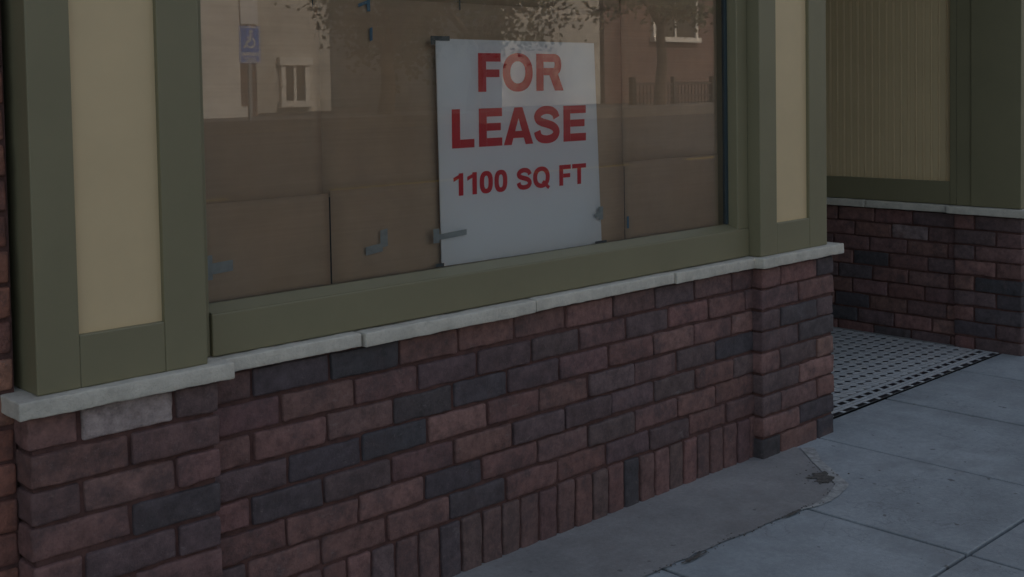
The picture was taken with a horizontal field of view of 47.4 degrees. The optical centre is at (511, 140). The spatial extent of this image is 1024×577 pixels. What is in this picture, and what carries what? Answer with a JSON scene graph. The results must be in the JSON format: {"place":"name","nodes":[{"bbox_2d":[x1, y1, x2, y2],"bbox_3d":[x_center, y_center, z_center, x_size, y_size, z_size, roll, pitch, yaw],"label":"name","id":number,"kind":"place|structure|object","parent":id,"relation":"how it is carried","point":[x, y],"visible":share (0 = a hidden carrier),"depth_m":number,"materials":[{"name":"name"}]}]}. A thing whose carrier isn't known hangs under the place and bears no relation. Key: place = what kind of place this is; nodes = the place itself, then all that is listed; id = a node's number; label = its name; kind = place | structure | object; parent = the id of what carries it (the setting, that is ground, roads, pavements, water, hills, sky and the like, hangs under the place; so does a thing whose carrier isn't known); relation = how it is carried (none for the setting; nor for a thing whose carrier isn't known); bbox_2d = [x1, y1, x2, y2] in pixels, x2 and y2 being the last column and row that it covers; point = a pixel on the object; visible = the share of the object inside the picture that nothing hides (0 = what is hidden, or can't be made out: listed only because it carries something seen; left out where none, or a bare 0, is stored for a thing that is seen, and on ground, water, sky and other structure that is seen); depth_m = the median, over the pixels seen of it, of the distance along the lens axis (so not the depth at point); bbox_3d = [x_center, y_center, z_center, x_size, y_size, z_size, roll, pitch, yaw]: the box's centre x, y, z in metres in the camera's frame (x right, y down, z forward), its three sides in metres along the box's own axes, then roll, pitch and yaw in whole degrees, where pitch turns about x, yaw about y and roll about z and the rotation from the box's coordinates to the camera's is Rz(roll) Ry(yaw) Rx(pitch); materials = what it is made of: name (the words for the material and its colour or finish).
{"place":"outdoors","nodes":[
{"label":"outdoors","id":0,"kind":"place"},
{"bbox_2d":[0,9,19,576],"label":"brick building","id":1,"kind":"structure","parent":0,"point":[9,552],"depth_m":2.42,"materials":[{"name":"brick"}]},
{"bbox_2d":[0,0,1023,576],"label":"storefront building","id":2,"kind":"structure","parent":0,"point":[170,420],"depth_m":3.25,"materials":[{"name":"brick"}]},
{"bbox_2d":[200,0,322,203],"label":"cardboard sheet","id":3,"kind":"object","parent":2,"relation":"in","point":[261,95],"visible":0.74,"depth_m":2.89,"materials":[{"name":"brown cardboard"}]},
{"bbox_2d":[206,193,330,302],"bbox_3d":[-0.635,0.272,2.891,0.439,0.248,0.001,-3,3,-44],"label":"cardboard sheet","id":4,"kind":"object","parent":2,"relation":"in","point":[272,245],"visible":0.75,"depth_m":2.92,"materials":[{"name":"brown cardboard"}]},
{"bbox_2d":[207,255,232,280],"bbox_3d":[-0.707,0.305,2.811,0.077,0.060,0.001,-3,3,-44],"label":"tape strip","id":5,"kind":"object","parent":4,"relation":"attached to","point":[220,267],"visible":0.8,"depth_m":2.81,"materials":[{"name":"grey plastic"}]},
{"bbox_2d":[407,0,456,2],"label":"cardboard sheet","id":6,"kind":"object","parent":2,"relation":"in","point":[450,1],"visible":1,"depth_m":3.29,"materials":[{"name":"brown cardboard"}]},
{"bbox_2d":[318,0,622,196],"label":"cardboard sheet","id":7,"kind":"object","parent":2,"relation":"in","point":[378,94],"visible":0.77,"depth_m":3.21,"materials":[{"name":"brown cardboard"}]},
{"bbox_2d":[358,0,369,10],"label":"tape strip","id":8,"kind":"object","parent":7,"relation":"attached to","point":[367,2],"visible":1,"depth_m":3.11,"materials":[{"name":"plastic"}]},
{"bbox_2d":[369,27,372,40],"bbox_3d":[-0.377,-0.284,3.117,0.010,0.039,0.001,-3,3,-44],"label":"tape strip","id":9,"kind":"object","parent":7,"relation":"attached to","point":[371,34],"visible":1,"depth_m":3.12,"materials":[{"name":"plastic"}]},
{"bbox_2d":[197,0,748,356],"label":"shop window","id":10,"kind":"structure","parent":2,"relation":"in","point":[265,320],"depth_m":3.39,"materials":[{"name":"green paint"}]},
{"bbox_2d":[329,185,624,283],"bbox_3d":[-0.036,-0.471,3.474,2.170,1.660,0.010,-3,3,-44],"label":"backing board","id":11,"kind":"object","parent":2,"relation":"on","point":[330,232],"depth_m":3.07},
{"bbox_2d":[330,165,624,283],"bbox_3d":[-0.051,0.234,3.447,1.164,0.255,0.001,-3,3,-44],"label":"cardboard sheet","id":12,"kind":"object","parent":2,"relation":"in","point":[407,216],"visible":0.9,"depth_m":3.19,"materials":[{"name":"brown cardboard"}]},
{"bbox_2d":[366,228,387,255],"bbox_3d":[-0.364,0.274,3.137,0.074,0.067,0.001,-3,3,-44],"label":"tape strip","id":13,"kind":"object","parent":12,"relation":"attached to","point":[374,249],"visible":1,"depth_m":3.15,"materials":[{"name":"grey plastic"}]},
{"bbox_2d":[435,39,601,265],"bbox_3d":[0.037,0.024,3.498,0.685,0.645,0.011,-3,3,-44],"label":"lease sign","id":14,"kind":"object","parent":2,"relation":"attached to","point":[518,163],"visible":1,"depth_m":3.47,"materials":[{"name":"paper"}]},
{"bbox_2d":[430,36,449,44],"bbox_3d":[-0.200,-0.279,3.251,0.070,0.025,0.001,-3,3,-44],"label":"tape strip","id":15,"kind":"object","parent":14,"relation":"attached to","point":[439,38],"visible":1,"depth_m":3.25,"materials":[{"name":"grey plastic"}]},
{"bbox_2d":[433,229,466,242],"bbox_3d":[-0.174,0.265,3.290,0.124,0.040,0.001,-3,3,-44],"label":"tape strip","id":16,"kind":"object","parent":14,"relation":"attached to","point":[437,237],"visible":1,"depth_m":3.28,"materials":[{"name":"grey plastic"}]},
{"bbox_2d":[595,206,602,219],"bbox_3d":[0.279,0.233,3.721,0.037,0.042,0.001,-3,3,-44],"label":"tape strip","id":17,"kind":"object","parent":14,"relation":"attached to","point":[599,214],"visible":1,"depth_m":3.72,"materials":[{"name":"grey plastic"}]},
{"bbox_2d":[457,0,620,11],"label":"cardboard sheet","id":18,"kind":"object","parent":2,"relation":"in","point":[608,5],"visible":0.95,"depth_m":3.63,"materials":[{"name":"brown cardboard"}]},
{"bbox_2d":[620,0,716,164],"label":"cardboard sheet","id":19,"kind":"object","parent":2,"relation":"in","point":[669,73],"visible":0.97,"depth_m":4.00,"materials":[{"name":"brown cardboard"}]},
{"bbox_2d":[624,154,717,238],"bbox_3d":[0.575,0.192,4.042,0.558,0.266,0.001,-3,3,-44],"label":"cardboard sheet","id":20,"kind":"object","parent":2,"relation":"in","point":[665,195],"visible":0.84,"depth_m":4.01,"materials":[{"name":"brown cardboard"}]},
{"bbox_2d":[453,447,834,576],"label":"pavement","id":21,"kind":"structure","parent":0,"point":[654,533],"depth_m":3.59,"materials":[{"name":"concrete"}]},
{"bbox_2d":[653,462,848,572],"bbox_3d":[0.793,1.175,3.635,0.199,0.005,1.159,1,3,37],"label":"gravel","id":22,"kind":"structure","parent":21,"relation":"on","point":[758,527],"depth_m":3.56,"materials":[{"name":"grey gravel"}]},
{"bbox_2d":[805,471,834,482],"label":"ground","id":23,"kind":"structure","parent":0,"point":[823,476],"depth_m":3.98,"materials":[{"name":"grey concrete"}]},
{"bbox_2d":[801,447,848,509],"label":"pavement","id":24,"kind":"structure","parent":0,"point":[840,485],"depth_m":3.98,"materials":[{"name":"grey concrete"}]},
{"bbox_2d":[643,354,1023,576],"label":"sidewalk","id":25,"kind":"structure","parent":0,"point":[934,469],"depth_m":3.78,"materials":[{"name":"concrete"}]},
{"bbox_2d":[682,551,706,562],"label":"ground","id":26,"kind":"structure","parent":25,"relation":"on","point":[694,557],"depth_m":3.33,"materials":[{"name":"grey concrete"}]},
{"bbox_2d":[783,509,800,517],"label":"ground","id":27,"kind":"structure","parent":25,"relation":"on","point":[793,512],"depth_m":3.65,"materials":[{"name":"grey concrete"}]},
{"bbox_2d":[831,327,998,416],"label":"tiled floor","id":28,"kind":"structure","parent":25,"relation":"on","point":[870,367],"depth_m":5.61,"materials":[{"name":"white tile"}]}
]}

